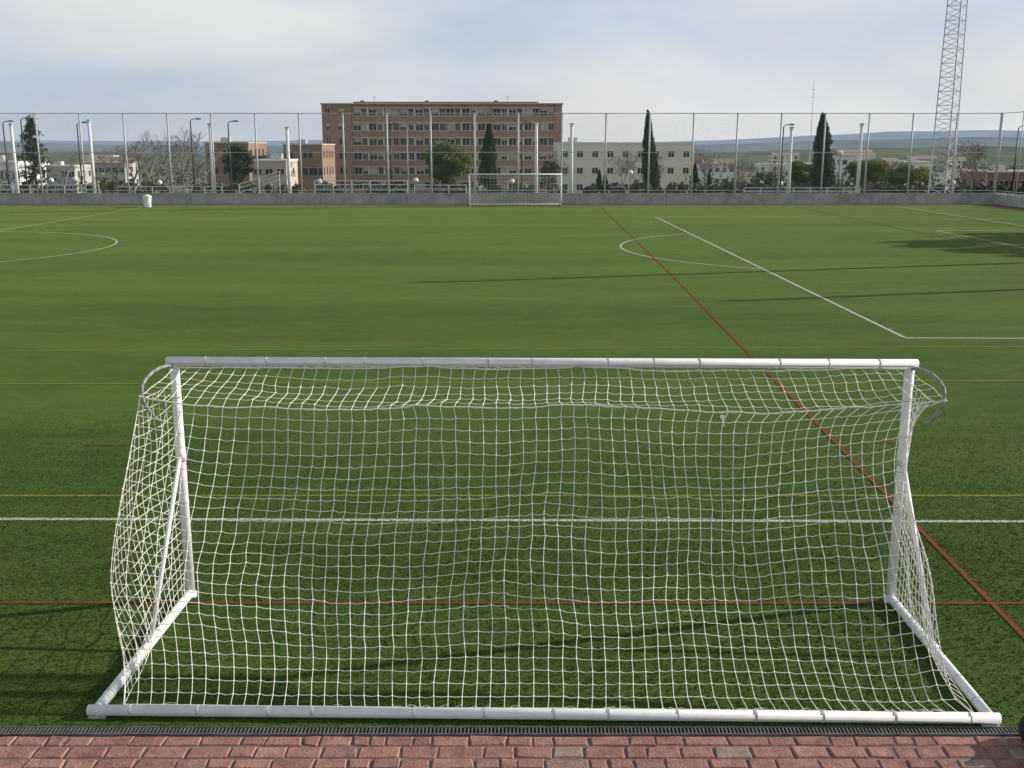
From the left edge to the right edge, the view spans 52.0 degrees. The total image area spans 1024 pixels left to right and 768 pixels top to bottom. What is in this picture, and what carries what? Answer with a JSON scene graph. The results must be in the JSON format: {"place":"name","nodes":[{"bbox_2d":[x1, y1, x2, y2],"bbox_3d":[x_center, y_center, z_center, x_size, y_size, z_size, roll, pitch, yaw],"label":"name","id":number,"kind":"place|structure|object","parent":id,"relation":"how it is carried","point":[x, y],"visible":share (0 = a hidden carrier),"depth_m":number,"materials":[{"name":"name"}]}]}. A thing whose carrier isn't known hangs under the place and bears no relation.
{"place":"outdoors","nodes":[
{"label":"outdoors","id":0,"kind":"place"},
{"bbox_2d":[0,205,1023,725],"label":"football pitch","id":1,"kind":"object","parent":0,"point":[148,293],"visible":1,"depth_m":17.29,"materials":[{"name":"plant"}]},
{"bbox_2d":[142,194,151,206],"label":"litter bin","id":2,"kind":"object","parent":1,"relation":"on","point":[146,200],"visible":1,"depth_m":80.65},
{"bbox_2d":[0,206,1023,637],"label":"red pitch markings","id":3,"kind":"object","parent":1,"relation":"on","point":[972,582],"visible":0.83,"depth_m":10.62,"materials":[{"name":"paint"}]},
{"bbox_2d":[0,206,1023,521],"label":"white pitch markings","id":4,"kind":"object","parent":1,"relation":"on","point":[536,520],"visible":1,"depth_m":13.00,"materials":[{"name":"paint"}]},
{"bbox_2d":[0,346,1023,495],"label":"yellow pitch markings","id":5,"kind":"object","parent":1,"relation":"on","point":[507,382],"depth_m":20.57,"materials":[{"name":"paint"}]},
{"bbox_2d":[0,204,1023,210],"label":"running strip","id":6,"kind":"object","parent":1,"relation":"on","point":[1005,207],"visible":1,"depth_m":84.78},
{"bbox_2d":[468,174,561,205],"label":"football goal","id":7,"kind":"object","parent":1,"relation":"on","point":[532,197],"visible":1,"depth_m":82.29,"materials":[{"name":"white paint"}]},
{"bbox_2d":[86,357,1001,726],"bbox_3d":[0.200,1.224,9.319,7.430,2.514,2.421,0,13,1],"label":"football goal","id":8,"kind":"object","parent":1,"relation":"on","point":[102,707],"visible":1,"depth_m":9.36,"materials":[{"name":"white paint"}]},
{"bbox_2d":[0,408,1023,726],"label":"turf grass","id":9,"kind":"structure","parent":0,"point":[442,522],"depth_m":11.08,"materials":[{"name":"plant"}]},
{"bbox_2d":[0,736,1023,767],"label":"paving","id":10,"kind":"structure","parent":0,"point":[458,752],"depth_m":8.01,"materials":[{"name":"brick"}]},
{"bbox_2d":[1018,716,1023,740],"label":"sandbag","id":11,"kind":"object","parent":10,"relation":"on","point":[1021,727],"visible":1,"depth_m":8.10,"materials":[{"name":"black fabric"}]},
{"bbox_2d":[0,137,1023,154],"bbox_3d":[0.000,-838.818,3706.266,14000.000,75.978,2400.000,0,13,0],"label":"hills","id":12,"kind":"structure","parent":0,"point":[1005,141],"depth_m":3140.32,"materials":[{"name":"plant"}]},
{"bbox_2d":[0,146,1023,171],"bbox_3d":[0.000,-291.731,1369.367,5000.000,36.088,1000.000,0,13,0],"label":"hills","id":13,"kind":"structure","parent":0,"point":[1008,160],"depth_m":1198.17,"materials":[{"name":"plant"}]},
{"bbox_2d":[0,130,1023,145],"bbox_3d":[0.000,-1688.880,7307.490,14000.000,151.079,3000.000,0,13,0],"label":"hills","id":14,"kind":"structure","parent":0,"point":[964,133],"depth_m":6701.14,"materials":[{"name":"blue"}]},
{"bbox_2d":[0,0,1023,141],"label":"sky","id":15,"kind":"structure","parent":0,"point":[57,56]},
{"bbox_2d":[138,172,961,192],"bbox_3d":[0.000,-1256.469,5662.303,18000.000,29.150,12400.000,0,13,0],"label":"ground","id":16,"kind":"structure","parent":0,"point":[745,174],"depth_m":338.27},
{"bbox_2d":[2,120,13,192],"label":"street lamp","id":17,"kind":"object","parent":16,"relation":"on","point":[6,153],"visible":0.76,"depth_m":94.67,"materials":[{"name":"metal"}]},
{"bbox_2d":[0,156,22,183],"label":"bare tree","id":18,"kind":"object","parent":16,"relation":"on","point":[9,167],"visible":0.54,"depth_m":137.55,"materials":[{"name":"grey plant"}]},
{"bbox_2d":[8,123,19,192],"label":"street lamp","id":19,"kind":"object","parent":16,"relation":"on","point":[14,156],"visible":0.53,"depth_m":91.82,"materials":[{"name":"metal"}]},
{"bbox_2d":[0,163,46,192],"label":"walls","id":20,"kind":"structure","parent":16,"relation":"on","point":[12,183],"depth_m":147.57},
{"bbox_2d":[0,170,45,179],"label":"windows","id":21,"kind":"structure","parent":20,"relation":"attached to","point":[1,176],"depth_m":147.20,"materials":[{"name":"black glass"}]},
{"bbox_2d":[20,117,31,192],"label":"street lamp","id":22,"kind":"object","parent":16,"relation":"on","point":[24,151],"visible":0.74,"depth_m":94.63,"materials":[{"name":"metal"}]},
{"bbox_2d":[6,114,61,192],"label":"pine tree","id":23,"kind":"object","parent":16,"relation":"on","point":[32,133],"visible":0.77,"depth_m":107.04,"materials":[{"name":"green plant"}]},
{"bbox_2d":[46,150,82,186],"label":"bare tree","id":24,"kind":"object","parent":16,"relation":"on","point":[70,166],"visible":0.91,"depth_m":133.36,"materials":[{"name":"grey plant"}]},
{"bbox_2d":[46,166,91,192],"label":"walls","id":25,"kind":"structure","parent":16,"relation":"on","point":[77,169],"depth_m":225.99,"materials":[{"name":"paint"}]},
{"bbox_2d":[52,170,90,188],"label":"windows","id":26,"kind":"structure","parent":25,"relation":"attached to","point":[72,176],"depth_m":226.21,"materials":[{"name":"black glass"}]},
{"bbox_2d":[76,121,86,192],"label":"street lamp","id":27,"kind":"object","parent":16,"relation":"on","point":[79,155],"visible":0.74,"depth_m":94.79,"materials":[{"name":"metal"}]},
{"bbox_2d":[86,120,96,192],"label":"street lamp","id":28,"kind":"object","parent":16,"relation":"on","point":[91,149],"visible":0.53,"depth_m":91.77,"materials":[{"name":"metal"}]},
{"bbox_2d":[84,163,138,186],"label":"walls","id":29,"kind":"structure","parent":16,"relation":"on","point":[108,175],"depth_m":255.10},
{"bbox_2d":[84,157,136,162],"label":"roof","id":30,"kind":"structure","parent":29,"relation":"on","point":[106,161],"depth_m":255.86,"materials":[{"name":"tile"}]},
{"bbox_2d":[94,167,137,184],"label":"windows","id":31,"kind":"structure","parent":29,"relation":"attached to","point":[113,171],"depth_m":254.82,"materials":[{"name":"black glass"}]},
{"bbox_2d":[89,144,135,181],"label":"bare tree","id":32,"kind":"object","parent":16,"relation":"on","point":[100,158],"visible":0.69,"depth_m":122.03,"materials":[{"name":"grey plant"}]},
{"bbox_2d":[109,138,162,183],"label":"bare tree","id":33,"kind":"object","parent":16,"relation":"on","point":[139,158],"visible":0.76,"depth_m":124.91,"materials":[{"name":"grey plant"}]},
{"bbox_2d":[124,139,166,180],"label":"bare tree","id":34,"kind":"object","parent":16,"relation":"on","point":[156,155],"visible":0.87,"depth_m":119.86,"materials":[{"name":"grey plant"}]},
{"bbox_2d":[138,130,194,187],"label":"bare tree","id":35,"kind":"object","parent":16,"relation":"on","point":[176,147],"visible":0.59,"depth_m":126.73,"materials":[{"name":"grey plant"}]},
{"bbox_2d":[163,124,202,192],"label":"bare tree","id":36,"kind":"object","parent":16,"relation":"on","point":[187,163],"visible":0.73,"depth_m":124.45,"materials":[{"name":"grey plant"}]},
{"bbox_2d":[190,118,200,192],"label":"street lamp","id":37,"kind":"object","parent":16,"relation":"on","point":[192,151],"visible":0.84,"depth_m":94.66,"materials":[{"name":"metal"}]},
{"bbox_2d":[188,159,215,183],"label":"bare tree","id":38,"kind":"object","parent":16,"relation":"on","point":[200,168],"visible":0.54,"depth_m":132.33,"materials":[{"name":"grey plant"}]},
{"bbox_2d":[186,140,224,183],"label":"bare tree","id":39,"kind":"object","parent":16,"relation":"on","point":[215,150],"visible":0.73,"depth_m":123.29,"materials":[{"name":"grey plant"}]},
{"bbox_2d":[207,123,214,192],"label":"street lamp","id":40,"kind":"object","parent":16,"relation":"on","point":[211,158],"visible":0.42,"depth_m":91.77,"materials":[{"name":"metal"}]},
{"bbox_2d":[227,120,238,192],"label":"street lamp","id":41,"kind":"object","parent":16,"relation":"on","point":[230,155],"visible":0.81,"depth_m":94.79,"materials":[{"name":"metal"}]},
{"bbox_2d":[205,143,266,187],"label":"walls","id":42,"kind":"structure","parent":16,"relation":"on","point":[220,176],"depth_m":186.50,"materials":[{"name":"brown brick"}]},
{"bbox_2d":[208,149,263,173],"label":"windows","id":43,"kind":"structure","parent":42,"relation":"attached to","point":[224,150],"depth_m":186.17,"materials":[{"name":"black glass"}]},
{"bbox_2d":[220,143,254,185],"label":"broadleaf tree","id":44,"kind":"object","parent":16,"relation":"on","point":[240,169],"visible":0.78,"depth_m":136.07,"materials":[{"name":"green plant"}]},
{"bbox_2d":[252,161,297,192],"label":"walls","id":45,"kind":"structure","parent":16,"relation":"on","point":[264,164],"depth_m":147.24,"materials":[{"name":"paint"}]},
{"bbox_2d":[254,168,293,173],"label":"windows","id":46,"kind":"structure","parent":45,"relation":"attached to","point":[271,171],"depth_m":147.03,"materials":[{"name":"black glass"}]},
{"bbox_2d":[254,159,297,160],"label":"parapet","id":47,"kind":"structure","parent":45,"relation":"on","point":[276,159],"depth_m":146.57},
{"bbox_2d":[285,127,291,192],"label":"street lamp","id":48,"kind":"object","parent":16,"relation":"on","point":[288,161],"visible":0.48,"depth_m":91.84,"materials":[{"name":"metal"}]},
{"bbox_2d":[283,145,335,192],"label":"walls","id":49,"kind":"structure","parent":16,"relation":"on","point":[314,162],"depth_m":191.45,"materials":[{"name":"brown brick"}]},
{"bbox_2d":[283,150,322,175],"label":"window surrounds","id":50,"kind":"object","parent":49,"relation":"attached to","point":[307,167],"visible":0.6,"depth_m":190.91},
{"bbox_2d":[284,151,332,174],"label":"windows","id":51,"kind":"structure","parent":49,"relation":"attached to","point":[319,171],"depth_m":191.11,"materials":[{"name":"black glass"}]},
{"bbox_2d":[390,122,400,192],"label":"street lamp","id":52,"kind":"object","parent":16,"relation":"on","point":[391,155],"visible":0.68,"depth_m":94.74,"materials":[{"name":"metal"}]},
{"bbox_2d":[395,122,418,192],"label":"street lamp","id":53,"kind":"object","parent":16,"relation":"on","point":[407,148],"visible":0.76,"depth_m":94.58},
{"bbox_2d":[320,96,562,192],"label":"brick apartment block","id":54,"kind":"structure","parent":16,"relation":"on","point":[426,106],"depth_m":225.82,"materials":[{"name":"brown brick"}]},
{"bbox_2d":[326,108,552,188],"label":"windows","id":55,"kind":"structure","parent":54,"relation":"in","point":[527,126],"depth_m":226.40,"materials":[{"name":"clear glass"}]},
{"bbox_2d":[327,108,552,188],"bbox_3d":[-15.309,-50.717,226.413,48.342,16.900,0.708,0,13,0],"label":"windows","id":56,"kind":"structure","parent":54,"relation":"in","point":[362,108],"depth_m":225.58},
{"bbox_2d":[420,140,473,186],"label":"broadleaf tree","id":57,"kind":"object","parent":16,"relation":"on","point":[456,167],"visible":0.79,"depth_m":114.03,"materials":[{"name":"green plant"}]},
{"bbox_2d":[478,123,497,192],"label":"cypress tree","id":58,"kind":"object","parent":16,"relation":"on","point":[490,164],"visible":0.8,"depth_m":109.14,"materials":[{"name":"green plant"}]},
{"bbox_2d":[0,726,1019,735],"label":"drain channel","id":59,"kind":"object","parent":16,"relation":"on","point":[504,731],"visible":1,"depth_m":8.31,"materials":[{"name":"metal"}]},
{"bbox_2d":[0,193,1023,207],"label":"concrete wall","id":60,"kind":"structure","parent":16,"relation":"on","point":[1006,199],"depth_m":84.98,"materials":[{"name":"concrete"}]},
{"bbox_2d":[0,112,1023,194],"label":"perimeter fence","id":61,"kind":"object","parent":60,"relation":"on","point":[864,190],"visible":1,"depth_m":84.28,"materials":[{"name":"metal"}]},
{"bbox_2d":[0,160,1023,194],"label":"distant trees","id":62,"kind":"object","parent":16,"relation":"on","point":[1001,187],"visible":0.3,"depth_m":109.09,"materials":[{"name":"green plant"}]},
{"bbox_2d":[521,121,532,191],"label":"street lamp","id":63,"kind":"object","parent":16,"relation":"on","point":[522,154],"visible":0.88,"depth_m":94.73,"materials":[{"name":"metal"}]},
{"bbox_2d":[534,122,537,192],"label":"street lamp","id":64,"kind":"object","parent":16,"relation":"on","point":[536,156],"visible":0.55,"depth_m":91.82,"materials":[{"name":"metal"}]},
{"bbox_2d":[540,160,560,187],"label":"broadleaf tree","id":65,"kind":"object","parent":16,"relation":"on","point":[553,167],"visible":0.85,"depth_m":136.90,"materials":[{"name":"green plant"}]},
{"bbox_2d":[530,151,578,192],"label":"bare tree","id":66,"kind":"object","parent":16,"relation":"on","point":[553,161],"visible":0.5,"depth_m":141.69,"materials":[{"name":"grey plant"}]},
{"bbox_2d":[569,123,573,192],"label":"street lamp","id":67,"kind":"object","parent":16,"relation":"on","point":[571,157],"visible":0.61,"depth_m":91.81,"materials":[{"name":"metal"}]},
{"bbox_2d":[596,169,602,192],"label":"cypress tree","id":68,"kind":"object","parent":16,"relation":"on","point":[599,178],"visible":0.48,"depth_m":147.16,"materials":[{"name":"green plant"}]},
{"bbox_2d":[553,144,693,192],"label":"walls","id":69,"kind":"structure","parent":16,"relation":"on","point":[611,178],"depth_m":176.18,"materials":[{"name":"paint"}]},
{"bbox_2d":[554,151,688,189],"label":"windows","id":70,"kind":"structure","parent":69,"relation":"attached to","point":[595,170],"depth_m":176.37,"materials":[{"name":"black glass"}]},
{"bbox_2d":[553,142,694,143],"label":"parapet","id":71,"kind":"structure","parent":69,"relation":"on","point":[622,143],"depth_m":175.30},
{"bbox_2d":[562,150,689,189],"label":"window surrounds","id":72,"kind":"object","parent":69,"relation":"attached to","point":[623,167],"visible":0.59,"depth_m":175.82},
{"bbox_2d":[608,151,641,184],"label":"bare tree","id":73,"kind":"object","parent":16,"relation":"on","point":[621,174],"visible":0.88,"depth_m":138.23,"materials":[{"name":"grey plant"}]},
{"bbox_2d":[622,151,666,182],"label":"bare tree","id":74,"kind":"object","parent":16,"relation":"on","point":[629,161],"visible":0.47,"depth_m":147.45,"materials":[{"name":"grey plant"}]},
{"bbox_2d":[641,110,657,192],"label":"cypress tree","id":75,"kind":"object","parent":16,"relation":"on","point":[653,166],"visible":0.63,"depth_m":109.17,"materials":[{"name":"green plant"}]},
{"bbox_2d":[689,163,698,185],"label":"cypress tree","id":76,"kind":"object","parent":16,"relation":"on","point":[694,180],"visible":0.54,"depth_m":122.44,"materials":[{"name":"green plant"}]},
{"bbox_2d":[690,148,725,186],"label":"bare tree","id":77,"kind":"object","parent":16,"relation":"on","point":[701,156],"visible":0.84,"depth_m":147.37,"materials":[{"name":"grey plant"}]},
{"bbox_2d":[696,164,734,182],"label":"walls","id":78,"kind":"structure","parent":16,"relation":"on","point":[716,174],"depth_m":294.29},
{"bbox_2d":[698,153,734,185],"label":"bare tree","id":79,"kind":"object","parent":16,"relation":"on","point":[721,170],"visible":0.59,"depth_m":157.58,"materials":[{"name":"grey plant"}]},
{"bbox_2d":[726,155,758,182],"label":"bare tree","id":80,"kind":"object","parent":16,"relation":"on","point":[740,169],"visible":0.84,"depth_m":155.88,"materials":[{"name":"grey plant"}]},
{"bbox_2d":[732,156,786,183],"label":"bare tree","id":81,"kind":"object","parent":16,"relation":"on","point":[760,170],"visible":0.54,"depth_m":161.07,"materials":[{"name":"grey plant"}]},
{"bbox_2d":[750,171,779,185],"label":"broadleaf tree","id":82,"kind":"object","parent":16,"relation":"on","point":[771,176],"visible":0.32,"depth_m":146.41,"materials":[{"name":"green plant"}]},
{"bbox_2d":[754,164,787,173],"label":"walls","id":83,"kind":"structure","parent":16,"relation":"on","point":[767,166],"depth_m":411.50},
{"bbox_2d":[768,155,799,163],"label":"walls","id":84,"kind":"structure","parent":16,"relation":"on","point":[785,159],"depth_m":645.40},
{"bbox_2d":[779,124,794,192],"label":"street lamp","id":85,"kind":"object","parent":16,"relation":"on","point":[782,155],"visible":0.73,"depth_m":94.78,"materials":[{"name":"metal"}]},
{"bbox_2d":[786,127,793,192],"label":"street lamp","id":86,"kind":"object","parent":16,"relation":"on","point":[789,166],"visible":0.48,"depth_m":91.89,"materials":[{"name":"metal"}]},
{"bbox_2d":[785,159,814,183],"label":"broadleaf tree","id":87,"kind":"object","parent":16,"relation":"on","point":[800,177],"visible":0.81,"depth_m":115.26,"materials":[{"name":"green plant"}]},
{"bbox_2d":[810,112,837,192],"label":"cypress tree","id":88,"kind":"object","parent":16,"relation":"on","point":[829,164],"visible":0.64,"depth_m":105.08,"materials":[{"name":"green plant"}]},
{"bbox_2d":[832,155,874,186],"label":"walls","id":89,"kind":"structure","parent":16,"relation":"on","point":[850,158],"depth_m":254.63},
{"bbox_2d":[832,149,875,154],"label":"roof","id":90,"kind":"structure","parent":89,"relation":"on","point":[851,150],"depth_m":256.51,"materials":[{"name":"tile"}]},
{"bbox_2d":[855,123,863,192],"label":"street lamp","id":91,"kind":"object","parent":16,"relation":"on","point":[859,159],"visible":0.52,"depth_m":91.81,"materials":[{"name":"metal"}]},
{"bbox_2d":[843,158,892,185],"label":"broadleaf tree","id":92,"kind":"object","parent":16,"relation":"on","point":[880,172],"visible":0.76,"depth_m":116.53,"materials":[{"name":"green plant"}]},
{"bbox_2d":[883,160,935,189],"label":"broadleaf tree","id":93,"kind":"object","parent":16,"relation":"on","point":[902,176],"visible":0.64,"depth_m":124.44,"materials":[{"name":"green plant"}]},
{"bbox_2d":[891,162,932,183],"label":"walls","id":94,"kind":"structure","parent":16,"relation":"on","point":[921,164],"depth_m":235.00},
{"bbox_2d":[928,0,967,192],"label":"lattice tower","id":95,"kind":"structure","parent":16,"relation":"on","point":[954,77],"depth_m":91.66,"materials":[{"name":"metal"}]},
{"bbox_2d":[945,159,965,171],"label":"walls","id":96,"kind":"structure","parent":16,"relation":"on","point":[949,169],"depth_m":742.87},
{"bbox_2d":[939,141,988,192],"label":"bare tree","id":97,"kind":"object","parent":16,"relation":"on","point":[975,157],"visible":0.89,"depth_m":114.76,"materials":[{"name":"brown plant"}]},
{"bbox_2d":[960,151,1002,183],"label":"bare tree","id":98,"kind":"object","parent":16,"relation":"on","point":[965,164],"visible":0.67,"depth_m":120.31,"materials":[{"name":"brown plant"}]},
{"bbox_2d":[961,172,1023,194],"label":"walls","id":99,"kind":"structure","parent":16,"relation":"on","point":[1001,176],"depth_m":147.31,"materials":[{"name":"brown brick"}]},
{"bbox_2d":[961,170,1023,172],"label":"parapet","id":100,"kind":"structure","parent":99,"relation":"on","point":[1008,171],"depth_m":147.11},
{"bbox_2d":[990,165,1004,170],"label":"roof vent","id":101,"kind":"object","parent":100,"relation":"on","point":[1000,167],"visible":0.79,"depth_m":149.93,"materials":[{"name":"metal"}]},
{"bbox_2d":[963,179,1023,188],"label":"windows","id":102,"kind":"structure","parent":99,"relation":"attached to","point":[1005,183],"depth_m":147.43,"materials":[{"name":"black glass"}]},
{"bbox_2d":[1011,125,1023,193],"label":"street lamp","id":103,"kind":"object","parent":16,"relation":"on","point":[1015,162],"visible":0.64,"depth_m":94.92,"materials":[{"name":"metal"}]},
{"bbox_2d":[694,158,734,163],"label":"roof","id":104,"kind":"structure","parent":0,"point":[728,161],"depth_m":296.02,"materials":[{"name":"tile"}]},
{"bbox_2d":[903,156,937,158],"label":"roof","id":105,"kind":"structure","parent":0,"point":[924,157],"depth_m":611.50,"materials":[{"name":"tile"}]},
{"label":"road","id":106,"kind":"structure","parent":0,"visible":0},
{"bbox_2d":[0,185,99,192],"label":"metal railing","id":107,"kind":"object","parent":106,"relation":"on","point":[50,189],"visible":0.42,"depth_m":91.49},
{"bbox_2d":[117,186,222,192],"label":"metal railing","id":108,"kind":"object","parent":106,"relation":"on","point":[168,186],"visible":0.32,"depth_m":90.45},
{"bbox_2d":[239,171,279,192],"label":"metal railing","id":109,"kind":"object","parent":106,"relation":"on","point":[259,182],"visible":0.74,"depth_m":90.38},
{"bbox_2d":[314,180,407,192],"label":"metal railing","id":110,"kind":"object","parent":106,"relation":"on","point":[351,184],"visible":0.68,"depth_m":90.41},
{"bbox_2d":[743,187,859,192],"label":"metal railing","id":111,"kind":"object","parent":106,"relation":"on","point":[802,191],"visible":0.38,"depth_m":90.52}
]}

